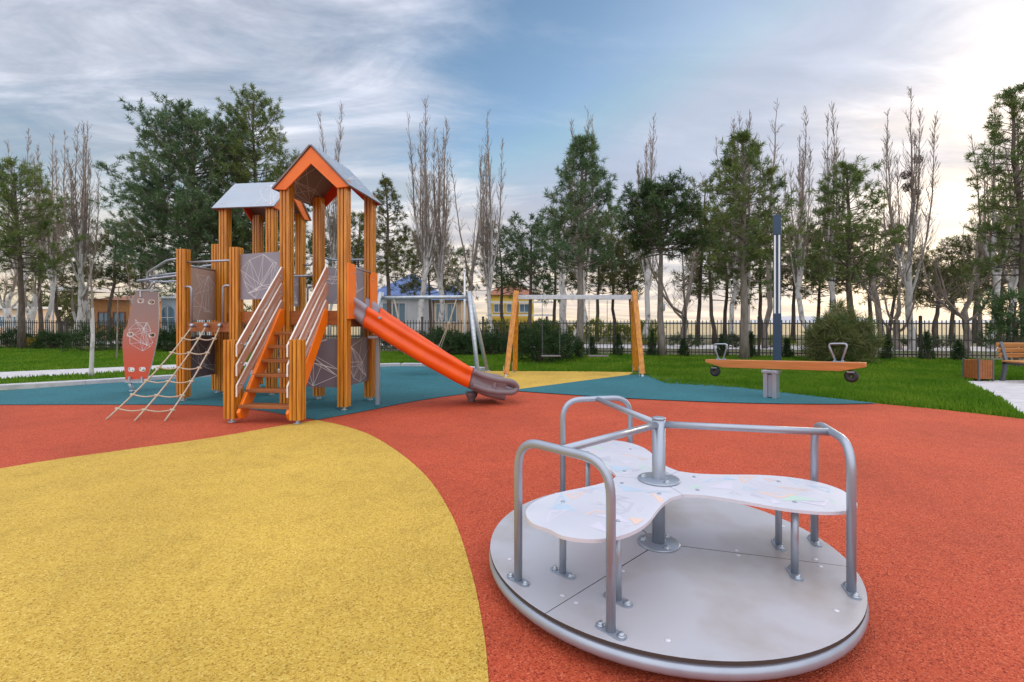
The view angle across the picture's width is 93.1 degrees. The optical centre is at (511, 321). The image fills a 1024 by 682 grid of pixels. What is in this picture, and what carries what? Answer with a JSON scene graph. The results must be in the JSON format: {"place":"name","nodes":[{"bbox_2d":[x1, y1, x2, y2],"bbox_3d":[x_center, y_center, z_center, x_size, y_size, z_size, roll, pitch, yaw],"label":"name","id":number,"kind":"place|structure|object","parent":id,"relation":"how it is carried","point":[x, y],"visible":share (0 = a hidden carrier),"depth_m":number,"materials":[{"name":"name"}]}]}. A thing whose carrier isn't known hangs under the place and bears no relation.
{"place":"outdoors","nodes":[
{"label":"outdoors","id":0,"kind":"place"},
{"bbox_2d":[0,306,61,335],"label":"kiosk","id":1,"kind":"object","parent":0,"point":[14,310],"visible":0.25,"depth_m":41.12,"materials":[{"name":"white paint"}]},
{"bbox_2d":[0,362,247,378],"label":"lawn path","id":2,"kind":"structure","parent":0,"point":[40,372],"depth_m":11.90,"materials":[{"name":"concrete"}]},
{"bbox_2d":[0,366,472,419],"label":"blue rubber ground","id":3,"kind":"structure","parent":0,"point":[401,384],"depth_m":8.20,"materials":[{"name":"rubber"}]},
{"bbox_2d":[105,144,518,423],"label":"play tower","id":4,"kind":"structure","parent":3,"relation":"on","point":[225,286],"depth_m":7.09,"materials":[{"name":"orange wood"}]},
{"bbox_2d":[378,291,490,370],"bbox_3d":[-1.988,0.285,11.200,2.945,1.966,1.656,0,0,0],"label":"nest swing","id":5,"kind":"object","parent":3,"relation":"on","point":[474,322],"visible":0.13,"depth_m":11.16,"materials":[{"name":"metal"}]},
{"bbox_2d":[0,420,488,681],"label":"yellow rubber ground","id":6,"kind":"structure","parent":0,"point":[316,551],"depth_m":2.41,"materials":[{"name":"rubber"}]},
{"bbox_2d":[0,346,1023,418],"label":"lawn","id":7,"kind":"structure","parent":0,"point":[175,374],"depth_m":11.52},
{"bbox_2d":[0,326,32,347],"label":"shrub","id":8,"kind":"object","parent":7,"relation":"on","point":[9,335],"visible":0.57,"depth_m":21.82,"materials":[{"name":"green plant"}]},
{"bbox_2d":[0,155,87,348],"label":"pine tree","id":9,"kind":"object","parent":7,"relation":"on","point":[16,236],"visible":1,"depth_m":21.50,"materials":[{"name":"green plant"}]},
{"bbox_2d":[25,328,76,348],"bbox_3d":[-20.437,0.818,21.546,1.896,1.087,1.841,0,0,42],"label":"shrub","id":10,"kind":"object","parent":7,"relation":"on","point":[52,342],"visible":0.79,"depth_m":21.16,"materials":[{"name":"green plant"}]},
{"bbox_2d":[58,320,124,351],"bbox_3d":[-17.128,0.651,20.070,2.411,1.476,2.487,0,0,42],"label":"shrub","id":11,"kind":"object","parent":7,"relation":"on","point":[74,336],"visible":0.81,"depth_m":19.77,"materials":[{"name":"green plant"}]},
{"bbox_2d":[88,255,96,376],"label":"sapling","id":12,"kind":"object","parent":7,"relation":"on","point":[92,345],"visible":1,"depth_m":10.86,"materials":[{"name":"grey plant"}]},
{"bbox_2d":[152,322,175,351],"bbox_3d":[-13.826,0.654,19.518,1.360,1.374,1.425,0,0,0],"label":"shrub","id":13,"kind":"object","parent":7,"relation":"on","point":[166,338],"visible":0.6,"depth_m":19.21,"materials":[{"name":"green plant"}]},
{"bbox_2d":[87,90,264,335],"bbox_3d":[-13.504,-4.164,20.766,7.140,10.886,6.652,0,0,0],"label":"pine tree","id":14,"kind":"object","parent":7,"relation":"on","point":[192,228],"visible":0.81,"depth_m":19.51,"materials":[{"name":"green plant"}]},
{"bbox_2d":[0,363,484,389],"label":"kerb","id":15,"kind":"structure","parent":7,"relation":"on","point":[14,386],"depth_m":9.41,"materials":[{"name":"concrete"}]},
{"bbox_2d":[423,323,469,354],"bbox_3d":[-2.428,0.695,17.538,1.963,1.310,1.877,0,0,0],"label":"shrub","id":16,"kind":"object","parent":7,"relation":"on","point":[438,333],"visible":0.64,"depth_m":17.32,"materials":[{"name":"green plant"}]},
{"bbox_2d":[445,327,488,354],"bbox_3d":[-1.709,0.756,17.805,1.774,1.202,1.767,0,0,0],"label":"shrub","id":17,"kind":"object","parent":7,"relation":"on","point":[469,347],"visible":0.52,"depth_m":17.46,"materials":[{"name":"green plant"}]},
{"bbox_2d":[471,329,512,354],"bbox_3d":[-0.799,0.758,17.768,1.648,1.096,1.602,0,0,-45],"label":"shrub","id":18,"kind":"object","parent":7,"relation":"on","point":[493,341],"visible":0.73,"depth_m":17.52,"materials":[{"name":"green plant"}]},
{"bbox_2d":[0,315,1022,359],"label":"metal fence","id":19,"kind":"object","parent":7,"relation":"on","point":[684,323],"visible":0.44,"depth_m":17.15,"materials":[{"name":"black"}]},
{"bbox_2d":[505,317,577,362],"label":"juniper","id":20,"kind":"object","parent":7,"relation":"on","point":[526,340],"visible":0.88,"depth_m":14.25,"materials":[{"name":"green plant"}]},
{"bbox_2d":[545,328,586,358],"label":"juniper","id":21,"kind":"object","parent":7,"relation":"on","point":[578,343],"visible":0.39,"depth_m":15.52,"materials":[{"name":"green plant"}]},
{"bbox_2d":[532,129,623,356],"bbox_3d":[2.261,-2.641,16.456,3.213,7.844,3.226,0,0,0],"label":"pine tree","id":22,"kind":"object","parent":7,"relation":"on","point":[584,163],"visible":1,"depth_m":16.37,"materials":[{"name":"green plant"}]},
{"bbox_2d":[612,168,711,355],"bbox_3d":[5.312,-2.071,17.441,3.603,6.700,3.486,0,0,0],"label":"pine tree","id":23,"kind":"object","parent":7,"relation":"on","point":[645,230],"visible":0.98,"depth_m":16.99,"materials":[{"name":"green plant"}]},
{"bbox_2d":[688,128,807,358],"bbox_3d":[7.747,-2.475,15.540,3.631,7.508,3.652,0,0,0],"label":"pine tree","id":24,"kind":"object","parent":7,"relation":"on","point":[748,157],"visible":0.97,"depth_m":15.32,"materials":[{"name":"green plant"}]},
{"bbox_2d":[773,214,780,360],"bbox_3d":[7.192,-0.836,13.150,0.200,4.130,0.200,0,0,30],"label":"park lamp","id":25,"kind":"object","parent":7,"relation":"on","point":[776,292],"visible":0.92,"depth_m":13.08,"materials":[{"name":"grey metal"}]},
{"bbox_2d":[794,295,887,362],"bbox_3d":[9.832,0.351,14.649,2.334,2.400,2.363,0,0,0],"label":"bush","id":26,"kind":"object","parent":7,"relation":"on","point":[843,325],"visible":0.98,"depth_m":14.15,"materials":[{"name":"green plant"}]},
{"bbox_2d":[917,329,935,359],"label":"thuja","id":27,"kind":"object","parent":7,"relation":"on","point":[927,341],"visible":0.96,"depth_m":15.29,"materials":[{"name":"green plant"}]},
{"bbox_2d":[949,338,967,360],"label":"thuja","id":28,"kind":"object","parent":7,"relation":"on","point":[958,347],"visible":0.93,"depth_m":15.07,"materials":[{"name":"green plant"}]},
{"bbox_2d":[972,286,1023,366],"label":"young pine","id":29,"kind":"object","parent":7,"relation":"on","point":[1011,318],"visible":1,"depth_m":12.99,"materials":[{"name":"green plant"}]},
{"bbox_2d":[0,387,1023,681],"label":"red rubber ground","id":30,"kind":"structure","parent":0,"point":[940,531],"depth_m":3.86,"materials":[{"name":"rubber"}]},
{"bbox_2d":[489,395,868,681],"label":"merry go round","id":31,"kind":"object","parent":30,"relation":"on","point":[644,559],"visible":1,"depth_m":2.05,"materials":[{"name":"silver metal"}]},
{"bbox_2d":[0,323,1023,359],"bbox_3d":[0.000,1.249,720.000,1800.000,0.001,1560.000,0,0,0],"label":"ground","id":32,"kind":"structure","parent":0,"point":[709,341],"depth_m":21.44,"materials":[{"name":"plant"}]},
{"bbox_2d":[0,264,30,342],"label":"bare tree","id":33,"kind":"object","parent":32,"relation":"on","point":[7,307],"visible":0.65,"depth_m":26.90,"materials":[{"name":"grey plant"}]},
{"bbox_2d":[24,274,43,335],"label":"bare tree","id":34,"kind":"object","parent":32,"relation":"on","point":[31,313],"visible":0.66,"depth_m":26.03,"materials":[{"name":"grey plant"}]},
{"bbox_2d":[0,207,104,339],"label":"pine tree","id":35,"kind":"object","parent":32,"relation":"on","point":[56,298],"visible":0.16,"depth_m":32.71,"materials":[{"name":"green plant"}]},
{"bbox_2d":[55,121,104,344],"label":"poplar tree","id":36,"kind":"object","parent":32,"relation":"on","point":[80,275],"visible":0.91,"depth_m":25.19,"materials":[{"name":"grey plant"}]},
{"bbox_2d":[59,121,100,342],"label":"poplar tree","id":37,"kind":"object","parent":32,"relation":"on","point":[76,148],"visible":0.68,"depth_m":25.54,"materials":[{"name":"grey plant"}]},
{"bbox_2d":[69,270,90,342],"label":"bare tree","id":38,"kind":"object","parent":32,"relation":"on","point":[85,297],"visible":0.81,"depth_m":25.37,"materials":[{"name":"grey plant"}]},
{"bbox_2d":[66,217,155,338],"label":"pine tree","id":39,"kind":"object","parent":32,"relation":"on","point":[113,265],"visible":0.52,"depth_m":31.94,"materials":[{"name":"green plant"}]},
{"bbox_2d":[93,295,160,336],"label":"brick building","id":40,"kind":"structure","parent":32,"relation":"on","point":[101,307],"depth_m":38.00,"materials":[{"name":"orange brick"}]},
{"bbox_2d":[92,218,182,294],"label":"pine tree","id":41,"kind":"object","parent":32,"relation":"on","point":[169,284],"visible":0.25,"depth_m":33.01,"materials":[{"name":"green plant"}]},
{"bbox_2d":[27,288,251,330],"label":"distant wood","id":42,"kind":"object","parent":32,"relation":"on","point":[64,302],"visible":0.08,"depth_m":60.54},
{"bbox_2d":[121,253,160,305],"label":"bare tree","id":43,"kind":"object","parent":32,"relation":"on","point":[146,288],"visible":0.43,"depth_m":29.68,"materials":[{"name":"grey plant"}]},
{"bbox_2d":[160,294,209,334],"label":"pale house","id":44,"kind":"structure","parent":32,"relation":"on","point":[168,308],"depth_m":35.00,"materials":[{"name":"white paint"}]},
{"bbox_2d":[182,81,307,253],"bbox_3d":[-11.470,-4.586,21.538,4.669,11.731,5.242,0,0,0],"label":"pine tree","id":45,"kind":"object","parent":32,"relation":"on","point":[244,174],"visible":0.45,"depth_m":20.87,"materials":[{"name":"green plant"}]},
{"bbox_2d":[264,203,327,290],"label":"pine tree","id":46,"kind":"object","parent":32,"relation":"on","point":[309,280],"visible":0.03,"depth_m":34.11,"materials":[{"name":"green plant"}]},
{"bbox_2d":[317,101,343,337],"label":"poplar tree","id":47,"kind":"object","parent":32,"relation":"on","point":[333,234],"visible":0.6,"depth_m":29.96,"materials":[{"name":"grey plant"}]},
{"bbox_2d":[306,209,381,267],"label":"pine tree","id":48,"kind":"object","parent":32,"relation":"on","point":[326,255],"visible":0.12,"depth_m":32.60,"materials":[{"name":"green plant"}]},
{"bbox_2d":[326,210,388,337],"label":"pine tree","id":49,"kind":"object","parent":32,"relation":"on","point":[358,240],"visible":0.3,"depth_m":30.66,"materials":[{"name":"green plant"}]},
{"bbox_2d":[378,275,468,334],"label":"house","id":50,"kind":"structure","parent":32,"relation":"on","point":[407,309],"depth_m":39.98,"materials":[{"name":"white tile"}]},
{"bbox_2d":[378,229,478,332],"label":"pine tree","id":51,"kind":"object","parent":32,"relation":"on","point":[415,281],"visible":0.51,"depth_m":32.85,"materials":[{"name":"green plant"}]},
{"bbox_2d":[452,218,545,329],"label":"pine tree","id":52,"kind":"object","parent":32,"relation":"on","point":[498,270],"visible":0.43,"depth_m":30.56,"materials":[{"name":"green plant"}]},
{"bbox_2d":[493,210,571,328],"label":"pine tree","id":53,"kind":"object","parent":32,"relation":"on","point":[517,241],"visible":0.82,"depth_m":26.83,"materials":[{"name":"green plant"}]},
{"bbox_2d":[517,214,596,330],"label":"pine tree","id":54,"kind":"object","parent":32,"relation":"on","point":[554,303],"visible":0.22,"depth_m":31.73,"materials":[{"name":"green plant"}]},
{"bbox_2d":[484,317,665,343],"bbox_3d":[3.305,0.495,26.899,10.254,1.612,1.608,0,0,7],"label":"hedge","id":55,"kind":"object","parent":32,"relation":"on","point":[505,326],"visible":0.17,"depth_m":26.52,"materials":[{"name":"plant"}]},
{"bbox_2d":[558,211,644,341],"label":"pine tree","id":56,"kind":"object","parent":32,"relation":"on","point":[613,240],"visible":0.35,"depth_m":29.29,"materials":[{"name":"green plant"}]},
{"bbox_2d":[571,205,644,337],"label":"pine tree","id":57,"kind":"object","parent":32,"relation":"on","point":[609,286],"visible":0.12,"depth_m":33.93,"materials":[{"name":"green plant"}]},
{"bbox_2d":[600,231,664,334],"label":"pine tree","id":58,"kind":"object","parent":32,"relation":"on","point":[627,279],"visible":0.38,"depth_m":30.57,"materials":[{"name":"green plant"}]},
{"bbox_2d":[645,172,708,349],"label":"bare tree","id":59,"kind":"object","parent":32,"relation":"on","point":[677,311],"visible":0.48,"depth_m":21.05,"materials":[{"name":"grey plant"}]},
{"bbox_2d":[668,173,730,342],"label":"pine tree","id":60,"kind":"object","parent":32,"relation":"on","point":[694,185],"visible":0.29,"depth_m":27.80,"materials":[{"name":"green plant"}]},
{"bbox_2d":[673,216,755,343],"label":"pine tree","id":61,"kind":"object","parent":32,"relation":"on","point":[710,283],"visible":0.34,"depth_m":26.85,"materials":[{"name":"green plant"}]},
{"bbox_2d":[694,214,763,336],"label":"pine tree","id":62,"kind":"object","parent":32,"relation":"on","point":[725,306],"visible":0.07,"depth_m":29.95,"materials":[{"name":"green plant"}]},
{"bbox_2d":[713,111,746,344],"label":"poplar tree","id":63,"kind":"object","parent":32,"relation":"on","point":[734,291],"visible":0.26,"depth_m":25.97,"materials":[{"name":"grey plant"}]},
{"bbox_2d":[733,109,755,333],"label":"poplar tree","id":64,"kind":"object","parent":32,"relation":"on","point":[749,272],"visible":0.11,"depth_m":26.95,"materials":[{"name":"grey plant"}]},
{"bbox_2d":[713,210,796,341],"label":"pine tree","id":65,"kind":"object","parent":32,"relation":"on","point":[755,274],"visible":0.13,"depth_m":28.82,"materials":[{"name":"green plant"}]},
{"bbox_2d":[753,227,838,342],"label":"pine tree","id":66,"kind":"object","parent":32,"relation":"on","point":[807,287],"visible":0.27,"depth_m":27.93,"materials":[{"name":"green plant"}]},
{"bbox_2d":[783,241,853,322],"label":"pine tree","id":67,"kind":"object","parent":32,"relation":"on","point":[820,294],"visible":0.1,"depth_m":29.95,"materials":[{"name":"green plant"}]},
{"bbox_2d":[812,101,848,311],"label":"poplar tree","id":68,"kind":"object","parent":32,"relation":"on","point":[831,285],"visible":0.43,"depth_m":24.55,"materials":[{"name":"grey plant"}]},
{"bbox_2d":[788,216,877,308],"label":"pine tree","id":69,"kind":"object","parent":32,"relation":"on","point":[818,268],"visible":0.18,"depth_m":26.64,"materials":[{"name":"green plant"}]},
{"bbox_2d":[795,154,910,317],"bbox_3d":[13.299,-2.625,18.982,3.932,7.809,3.606,0,0,0],"label":"pine tree","id":70,"kind":"object","parent":32,"relation":"on","point":[857,178],"visible":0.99,"depth_m":18.85,"materials":[{"name":"green plant"}]},
{"bbox_2d":[829,221,913,332],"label":"pine tree","id":71,"kind":"object","parent":32,"relation":"on","point":[886,279],"visible":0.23,"depth_m":27.78,"materials":[{"name":"green plant"}]},
{"bbox_2d":[856,244,941,335],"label":"pine tree","id":72,"kind":"object","parent":32,"relation":"on","point":[902,294],"visible":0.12,"depth_m":30.75,"materials":[{"name":"green plant"}]},
{"bbox_2d":[884,252,986,346],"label":"pine tree","id":73,"kind":"object","parent":32,"relation":"on","point":[948,271],"visible":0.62,"depth_m":22.86,"materials":[{"name":"green plant"}]},
{"bbox_2d":[912,233,992,339],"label":"pine tree","id":74,"kind":"object","parent":32,"relation":"on","point":[952,315],"visible":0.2,"depth_m":28.86,"materials":[{"name":"green plant"}]},
{"bbox_2d":[909,203,1017,352],"bbox_3d":[17.887,-1.693,19.434,2.837,5.944,3.022,0,0,18],"label":"pine tree","id":75,"kind":"object","parent":32,"relation":"on","point":[962,315],"visible":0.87,"depth_m":19.03,"materials":[{"name":"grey plant"}]},
{"bbox_2d":[927,234,1017,342],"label":"pine tree","id":76,"kind":"object","parent":32,"relation":"on","point":[984,284],"visible":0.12,"depth_m":27.88,"materials":[{"name":"green plant"}]},
{"bbox_2d":[939,186,1015,346],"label":"tree","id":77,"kind":"object","parent":32,"relation":"on","point":[979,318],"visible":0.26,"depth_m":23.89,"materials":[{"name":"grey plant"}]},
{"bbox_2d":[960,80,1023,357],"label":"pine tree","id":78,"kind":"object","parent":32,"relation":"on","point":[1012,103],"visible":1,"depth_m":16.76,"materials":[{"name":"green plant"}]},
{"bbox_2d":[0,0,1023,321],"label":"sky","id":79,"kind":"structure","parent":0,"point":[536,66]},
{"bbox_2d":[485,280,568,332],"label":"yellow building","id":80,"kind":"structure","parent":0,"point":[507,305],"depth_m":45.00,"materials":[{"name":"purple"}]},
{"bbox_2d":[61,341,998,350],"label":"promenade","id":81,"kind":"structure","parent":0,"point":[730,347],"depth_m":22.78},
{"bbox_2d":[0,129,41,337],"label":"poplar tree","id":82,"kind":"object","parent":81,"relation":"on","point":[25,239],"visible":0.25,"depth_m":28.28,"materials":[{"name":"grey plant"}]},
{"bbox_2d":[27,133,71,340],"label":"poplar tree","id":83,"kind":"object","parent":81,"relation":"on","point":[53,287],"visible":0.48,"depth_m":27.00,"materials":[{"name":"grey plant"}]},
{"bbox_2d":[0,188,105,331],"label":"pine tree","id":84,"kind":"object","parent":81,"relation":"on","point":[40,308],"visible":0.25,"depth_m":29.81,"materials":[{"name":"green plant"}]},
{"bbox_2d":[360,173,418,344],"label":"pine tree","id":85,"kind":"object","parent":81,"relation":"on","point":[388,255],"visible":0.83,"depth_m":25.03,"materials":[{"name":"green plant"}]},
{"bbox_2d":[405,98,447,331],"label":"poplar tree","id":86,"kind":"object","parent":81,"relation":"on","point":[424,237],"visible":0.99,"depth_m":25.02,"materials":[{"name":"grey plant"}]},
{"bbox_2d":[420,117,453,328],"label":"poplar tree","id":87,"kind":"object","parent":81,"relation":"on","point":[440,262],"visible":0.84,"depth_m":25.69,"materials":[{"name":"grey plant"}]},
{"bbox_2d":[442,143,493,331],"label":"bare tree","id":88,"kind":"object","parent":81,"relation":"on","point":[471,273],"visible":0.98,"depth_m":23.36,"materials":[{"name":"grey plant"}]},
{"bbox_2d":[476,111,507,330],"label":"poplar tree","id":89,"kind":"object","parent":81,"relation":"on","point":[487,247],"visible":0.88,"depth_m":25.04,"materials":[{"name":"grey plant"}]},
{"bbox_2d":[555,196,570,333],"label":"bare tree","id":90,"kind":"object","parent":81,"relation":"on","point":[563,303],"visible":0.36,"depth_m":22.61,"materials":[{"name":"grey plant"}]},
{"bbox_2d":[566,106,598,335],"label":"poplar tree","id":91,"kind":"object","parent":81,"relation":"on","point":[576,270],"visible":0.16,"depth_m":24.09,"materials":[{"name":"grey plant"}]},
{"bbox_2d":[635,113,657,344],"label":"poplar tree","id":92,"kind":"object","parent":81,"relation":"on","point":[647,275],"visible":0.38,"depth_m":24.91,"materials":[{"name":"grey plant"}]},
{"bbox_2d":[748,98,783,348],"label":"bare tree","id":93,"kind":"object","parent":81,"relation":"on","point":[769,305],"visible":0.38,"depth_m":21.83,"materials":[{"name":"grey plant"}]},
{"bbox_2d":[780,106,818,331],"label":"poplar tree","id":94,"kind":"object","parent":81,"relation":"on","point":[798,281],"visible":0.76,"depth_m":24.23,"materials":[{"name":"grey plant"}]},
{"bbox_2d":[844,186,904,338],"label":"bare tree","id":95,"kind":"object","parent":81,"relation":"on","point":[874,287],"visible":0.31,"depth_m":23.16,"materials":[{"name":"grey plant"}]},
{"bbox_2d":[865,256,923,349],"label":"bare tree","id":96,"kind":"object","parent":81,"relation":"on","point":[898,310],"visible":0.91,"depth_m":20.96,"materials":[{"name":"grey plant"}]},
{"bbox_2d":[876,86,940,349],"bbox_3d":[17.245,-4.480,21.143,2.224,11.519,1.824,0,0,38],"label":"poplar tree","id":97,"kind":"object","parent":81,"relation":"on","point":[915,193],"visible":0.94,"depth_m":20.96,"materials":[{"name":"grey plant"}]},
{"bbox_2d":[967,99,1022,348],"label":"poplar tree","id":98,"kind":"object","parent":81,"relation":"on","point":[988,254],"visible":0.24,"depth_m":21.80,"materials":[{"name":"grey plant"}]},
{"bbox_2d":[988,84,1023,339],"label":"poplar tree","id":99,"kind":"object","parent":81,"relation":"on","point":[1011,283],"visible":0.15,"depth_m":22.33,"materials":[{"name":"grey plant"}]},
{"bbox_2d":[483,371,631,388],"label":"yellow rubber ground","id":100,"kind":"structure","parent":0,"point":[525,379],"depth_m":10.70,"materials":[{"name":"rubber"}]},
{"bbox_2d":[503,290,644,376],"bbox_3d":[1.414,0.271,11.190,3.214,1.958,1.050,0,0,0],"label":"wooden swing","id":101,"kind":"object","parent":100,"relation":"on","point":[637,353],"visible":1,"depth_m":11.15,"materials":[{"name":"wood"}]},
{"bbox_2d":[250,324,1019,334],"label":"field","id":102,"kind":"structure","parent":0,"point":[709,329],"depth_m":72.87,"materials":[{"name":"plant"}]},
{"bbox_2d":[519,374,870,403],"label":"blue rubber ground","id":103,"kind":"structure","parent":0,"point":[637,386],"depth_m":8.40,"materials":[{"name":"rubber"}]},
{"bbox_2d":[705,343,866,398],"bbox_3d":[4.212,0.773,7.715,0.267,0.913,2.307,0,0,-44],"label":"seesaw","id":104,"kind":"object","parent":103,"relation":"on","point":[771,383],"visible":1,"depth_m":7.66,"materials":[{"name":"brown wood"}]},
{"bbox_2d":[479,316,1019,322],"bbox_3d":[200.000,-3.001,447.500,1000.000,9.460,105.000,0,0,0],"label":"hills","id":105,"kind":"structure","parent":0,"point":[788,318],"depth_m":412.73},
{"bbox_2d":[969,380,1023,412],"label":"paved area","id":106,"kind":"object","parent":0,"point":[1012,391],"visible":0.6,"depth_m":8.73,"materials":[{"name":"concrete"}]},
{"bbox_2d":[962,358,993,380],"bbox_3d":[9.690,1.004,10.080,0.338,0.450,0.338,0,0,-4],"label":"litter bin","id":107,"kind":"object","parent":106,"relation":"on","point":[978,369],"visible":0.98,"depth_m":9.93,"materials":[{"name":"brown wood"}]},
{"bbox_2d":[995,342,1023,380],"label":"park bench","id":108,"kind":"object","parent":106,"relation":"on","point":[1004,355],"visible":0.98,"depth_m":9.99,"materials":[{"name":"wood"}]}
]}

